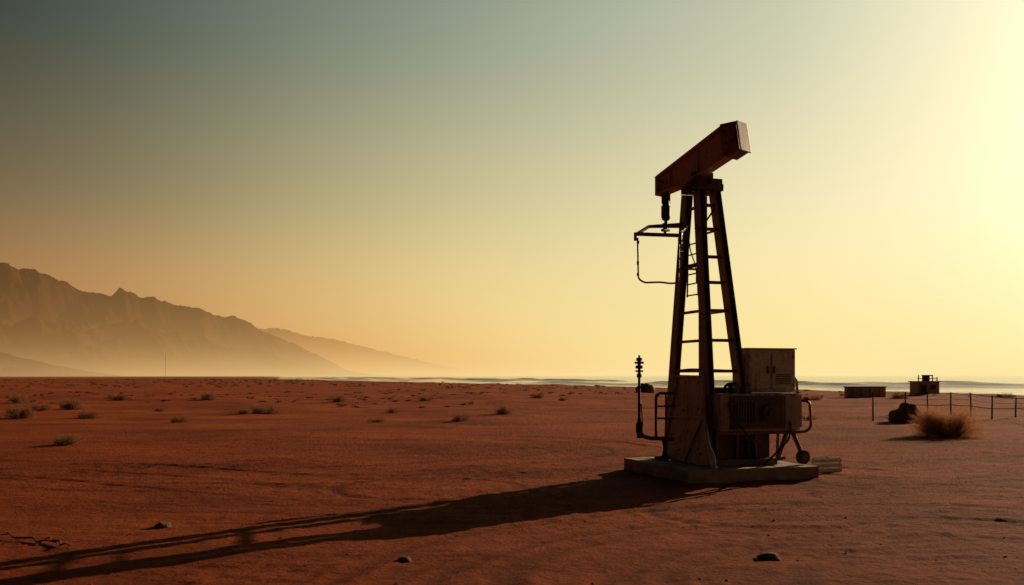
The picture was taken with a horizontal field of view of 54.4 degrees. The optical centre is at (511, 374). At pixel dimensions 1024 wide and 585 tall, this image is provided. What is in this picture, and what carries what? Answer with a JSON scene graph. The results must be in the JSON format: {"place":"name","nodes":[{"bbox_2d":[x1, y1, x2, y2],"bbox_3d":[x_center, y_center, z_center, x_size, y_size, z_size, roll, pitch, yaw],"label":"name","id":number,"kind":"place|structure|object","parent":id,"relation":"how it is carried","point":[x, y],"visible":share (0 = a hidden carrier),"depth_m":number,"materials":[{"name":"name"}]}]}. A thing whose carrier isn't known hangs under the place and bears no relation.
{"place":"outdoors","nodes":[
{"label":"outdoors","id":0,"kind":"place"},
{"bbox_2d":[0,352,119,375],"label":"foothill","id":1,"kind":"structure","parent":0,"point":[11,365],"depth_m":1704.41,"materials":[{"name":"brown stone"}]},
{"bbox_2d":[0,262,394,375],"bbox_3d":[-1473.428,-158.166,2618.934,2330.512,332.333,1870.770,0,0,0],"label":"mountain range","id":2,"kind":"structure","parent":0,"point":[46,318],"depth_m":2580.08,"materials":[{"name":"brown stone"}]},
{"bbox_2d":[260,328,492,374],"bbox_3d":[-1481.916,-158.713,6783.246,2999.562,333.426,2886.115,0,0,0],"label":"distant mountain range","id":3,"kind":"structure","parent":0,"point":[352,357],"depth_m":6824.32,"materials":[{"name":"brown stone"}]},
{"bbox_2d":[0,376,1023,584],"bbox_3d":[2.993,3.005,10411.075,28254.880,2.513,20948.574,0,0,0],"label":"ground","id":4,"kind":"structure","parent":0,"point":[967,486],"depth_m":16.71,"materials":[{"name":"brown sand"}]},
{"bbox_2d":[1,392,31,402],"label":"desert shrub","id":5,"kind":"object","parent":4,"relation":"on","point":[21,398],"visible":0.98,"depth_m":69.25,"materials":[{"name":"brown plant"}]},
{"bbox_2d":[4,403,37,418],"bbox_3d":[-21.899,1.564,44.305,1.336,0.746,1.916,0,0,-41],"label":"desert shrub","id":6,"kind":"object","parent":4,"relation":"on","point":[27,413],"visible":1,"depth_m":44.12,"materials":[{"name":"brown plant"}]},
{"bbox_2d":[0,533,56,542],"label":"dry branch","id":7,"kind":"object","parent":4,"relation":"on","point":[32,537],"visible":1,"depth_m":11.95,"materials":[{"name":"brown wood"}]},
{"bbox_2d":[28,402,55,410],"bbox_3d":[-26.153,1.739,55.060,1.601,0.536,1.306,0,0,-40],"label":"desert shrub","id":8,"kind":"object","parent":4,"relation":"on","point":[45,407],"visible":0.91,"depth_m":54.97,"materials":[{"name":"brown plant"}]},
{"bbox_2d":[45,537,70,545],"bbox_3d":[-5.361,1.954,11.718,0.080,0.054,0.866,0,0,-40],"label":"dry branch","id":9,"kind":"object","parent":4,"relation":"on","point":[60,543],"visible":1,"depth_m":11.59,"materials":[{"name":"brown wood"}]},
{"bbox_2d":[51,433,81,444],"bbox_3d":[-12.658,1.802,28.222,0.819,0.375,0.849,0,0,44],"label":"desert shrub","id":10,"kind":"object","parent":4,"relation":"on","point":[69,439],"visible":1,"depth_m":28.18,"materials":[{"name":"brown plant"}]},
{"bbox_2d":[54,395,85,409],"bbox_3d":[-25.480,1.548,57.598,1.786,0.955,2.684,0,0,-34],"label":"desert shrub","id":11,"kind":"object","parent":4,"relation":"on","point":[75,404],"visible":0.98,"depth_m":57.27,"materials":[{"name":"brown plant"}]},
{"bbox_2d":[75,409,102,418],"bbox_3d":[-19.032,1.734,44.738,1.149,0.455,0.937,0,0,34],"label":"desert shrub","id":12,"kind":"object","parent":4,"relation":"on","point":[91,414],"visible":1,"depth_m":44.63,"materials":[{"name":"brown plant"}]},
{"bbox_2d":[106,391,133,400],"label":"desert shrub","id":13,"kind":"object","parent":4,"relation":"on","point":[122,397],"visible":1,"depth_m":77.53,"materials":[{"name":"brown plant"}]},
{"bbox_2d":[154,408,166,411],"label":"desert shrub","id":14,"kind":"object","parent":4,"relation":"on","point":[161,409],"visible":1,"depth_m":54.61,"materials":[{"name":"brown plant"}]},
{"bbox_2d":[154,521,170,527],"bbox_3d":[-4.571,1.976,13.037,0.209,0.108,0.204,0,0,24],"label":"rock","id":15,"kind":"object","parent":4,"relation":"on","point":[161,524],"visible":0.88,"depth_m":12.98,"materials":[{"name":"grey stone"}]},
{"bbox_2d":[170,416,190,422],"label":"desert shrub","id":16,"kind":"object","parent":4,"relation":"on","point":[175,420],"visible":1,"depth_m":41.72,"materials":[{"name":"brown plant"}]},
{"bbox_2d":[200,392,217,399],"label":"desert shrub","id":17,"kind":"object","parent":4,"relation":"on","point":[209,396],"visible":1,"depth_m":75.10,"materials":[{"name":"brown plant"}]},
{"bbox_2d":[235,408,251,413],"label":"desert shrub","id":18,"kind":"object","parent":4,"relation":"on","point":[243,411],"visible":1,"depth_m":49.50,"materials":[{"name":"brown plant"}]},
{"bbox_2d":[250,404,281,413],"bbox_3d":[-12.604,1.736,50.843,1.738,0.559,1.418,0,0,31],"label":"desert shrub","id":19,"kind":"object","parent":4,"relation":"on","point":[257,410],"visible":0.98,"depth_m":50.83,"materials":[{"name":"brown plant"}]},
{"bbox_2d":[328,395,347,401],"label":"desert shrub","id":20,"kind":"object","parent":4,"relation":"on","point":[338,398],"visible":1,"depth_m":73.01,"materials":[{"name":"brown plant"}]},
{"bbox_2d":[366,417,383,422],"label":"desert shrub","id":21,"kind":"object","parent":4,"relation":"on","point":[377,419],"visible":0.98,"depth_m":41.68,"materials":[{"name":"brown plant"}]},
{"bbox_2d":[385,406,400,412],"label":"desert shrub","id":22,"kind":"object","parent":4,"relation":"on","point":[395,410],"visible":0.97,"depth_m":52.59,"materials":[{"name":"brown plant"}]},
{"bbox_2d":[397,556,411,562],"bbox_3d":[-1.150,1.974,10.613,0.161,0.084,0.164,0,0,0],"label":"rock","id":23,"kind":"object","parent":4,"relation":"on","point":[404,559],"visible":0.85,"depth_m":10.57,"materials":[{"name":"grey stone"}]},
{"bbox_2d":[418,394,437,400],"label":"desert shrub","id":24,"kind":"object","parent":4,"relation":"on","point":[424,398],"visible":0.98,"depth_m":75.12,"materials":[{"name":"brown plant"}]},
{"bbox_2d":[451,413,472,421],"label":"desert shrub","id":25,"kind":"object","parent":4,"relation":"on","point":[459,418],"visible":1,"depth_m":41.81,"materials":[{"name":"brown plant"}]},
{"bbox_2d":[491,405,514,413],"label":"desert shrub","id":26,"kind":"object","parent":4,"relation":"on","point":[504,410],"visible":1,"depth_m":48.69,"materials":[{"name":"brown plant"}]},
{"bbox_2d":[0,379,1015,407],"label":"distant scrub","id":27,"kind":"object","parent":4,"relation":"on","point":[339,404],"visible":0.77,"depth_m":125.09,"materials":[{"name":"brown plant"}]},
{"bbox_2d":[1,434,1020,584],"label":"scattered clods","id":28,"kind":"object","parent":4,"relation":"on","point":[521,526],"visible":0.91,"depth_m":12.37,"materials":[{"name":"brown soil"}]},
{"bbox_2d":[529,392,544,398],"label":"desert shrub","id":29,"kind":"object","parent":4,"relation":"on","point":[538,396],"visible":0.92,"depth_m":82.13,"materials":[{"name":"brown plant"}]},
{"bbox_2d":[558,396,567,400],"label":"desert shrub","id":30,"kind":"object","parent":4,"relation":"on","point":[562,398],"visible":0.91,"depth_m":75.06,"materials":[{"name":"brown plant"}]},
{"bbox_2d":[635,383,654,392],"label":"boulder","id":31,"kind":"object","parent":4,"relation":"on","point":[647,388],"visible":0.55,"depth_m":108.93,"materials":[{"name":"brown stone"}]},
{"bbox_2d":[624,457,818,482],"bbox_3d":[4.067,1.907,19.799,2.768,0.376,2.846,0,0,-18],"label":"concrete pad","id":32,"kind":"object","parent":4,"relation":"on","point":[689,472],"visible":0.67,"depth_m":18.64,"materials":[{"name":"grey concrete"}]},
{"bbox_2d":[634,120,811,468],"bbox_3d":[4.126,-1.508,19.643,3.139,6.539,2.589,0,0,35],"label":"oil pumpjack","id":33,"kind":"object","parent":32,"relation":"on","point":[736,421],"visible":1,"depth_m":19.30,"materials":[{"name":"metal"}]},
{"bbox_2d":[635,355,643,437],"bbox_3d":[2.555,0.436,20.000,0.172,1.668,0.147,0,0,38],"label":"valve standpipe","id":34,"kind":"object","parent":33,"relation":"attached to","point":[639,423],"visible":1,"depth_m":19.97,"materials":[{"name":"metal"}]},
{"bbox_2d":[733,348,796,388],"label":"cabinet doors","id":35,"kind":"structure","parent":33,"relation":"in","point":[758,377],"depth_m":19.40,"materials":[{"name":"grey paint"}]},
{"bbox_2d":[757,552,780,560],"bbox_3d":[2.799,1.997,10.848,0.266,0.136,0.276,0,0,0],"label":"rock","id":36,"kind":"object","parent":4,"relation":"on","point":[769,556],"visible":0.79,"depth_m":10.76,"materials":[{"name":"grey stone"}]},
{"bbox_2d":[802,413,816,419],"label":"desert shrub","id":37,"kind":"object","parent":4,"relation":"on","point":[807,418],"visible":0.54,"depth_m":43.07,"materials":[{"name":"brown plant"}]},
{"bbox_2d":[803,395,821,400],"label":"desert shrub","id":38,"kind":"object","parent":4,"relation":"on","point":[814,398],"visible":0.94,"depth_m":75.10,"materials":[{"name":"brown plant"}]},
{"bbox_2d":[798,455,841,472],"bbox_3d":[6.420,1.855,20.750,0.720,0.330,0.500,0,0,-18],"label":"slatted crate","id":39,"kind":"object","parent":4,"relation":"on","point":[827,464],"visible":0.59,"depth_m":20.57,"materials":[{"name":"wood"}]},
{"bbox_2d":[844,387,885,397],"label":"block wall","id":40,"kind":"structure","parent":4,"relation":"on","point":[858,391],"depth_m":87.18,"materials":[{"name":"brown concrete"}]},
{"bbox_2d":[843,386,886,396],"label":"coping and piers","id":41,"kind":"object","parent":4,"relation":"on","point":[862,389],"visible":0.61,"depth_m":87.14,"materials":[{"name":"concrete"}]},
{"bbox_2d":[889,391,910,398],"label":"desert shrub","id":42,"kind":"object","parent":4,"relation":"on","point":[899,396],"visible":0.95,"depth_m":82.27,"materials":[{"name":"brown plant"}]},
{"bbox_2d":[888,402,922,423],"bbox_3d":[16.681,1.872,42.200,1.457,1.438,1.682,0,0,31],"label":"boulder","id":43,"kind":"object","parent":4,"relation":"on","point":[903,412],"visible":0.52,"depth_m":41.75,"materials":[{"name":"brown stone"}]},
{"bbox_2d":[908,375,940,392],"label":"utility hut","id":44,"kind":"object","parent":4,"relation":"on","point":[925,385],"visible":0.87,"depth_m":96.81,"materials":[{"name":"brown wood"}]},
{"bbox_2d":[921,385,935,392],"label":"door and window","id":45,"kind":"structure","parent":44,"relation":"in","point":[923,387],"depth_m":96.78,"materials":[{"name":"brown wood"}]},
{"bbox_2d":[906,402,989,436],"bbox_3d":[14.122,1.415,32.127,2.720,1.180,1.712,0,0,31],"label":"tumbleweed","id":46,"kind":"object","parent":4,"relation":"on","point":[934,423],"visible":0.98,"depth_m":32.00,"materials":[{"name":"brown plant"}]},
{"bbox_2d":[872,392,1023,420],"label":"wire fence","id":47,"kind":"object","parent":4,"relation":"on","point":[991,402],"visible":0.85,"depth_m":45.78,"materials":[{"name":"brown wood"}]},
{"bbox_2d":[0,0,1023,374],"label":"sky","id":48,"kind":"structure","parent":0,"point":[469,185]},
{"bbox_2d":[266,375,1023,394],"bbox_3d":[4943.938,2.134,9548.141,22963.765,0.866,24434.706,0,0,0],"label":"sea","id":49,"kind":"structure","parent":0,"point":[987,384],"depth_m":454.52,"materials":[{"name":"liquid"}]},
{"bbox_2d":[994,392,1015,397],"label":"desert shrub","id":50,"kind":"object","parent":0,"point":[1006,395],"visible":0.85,"depth_m":84.77,"materials":[{"name":"brown plant"}]}
]}

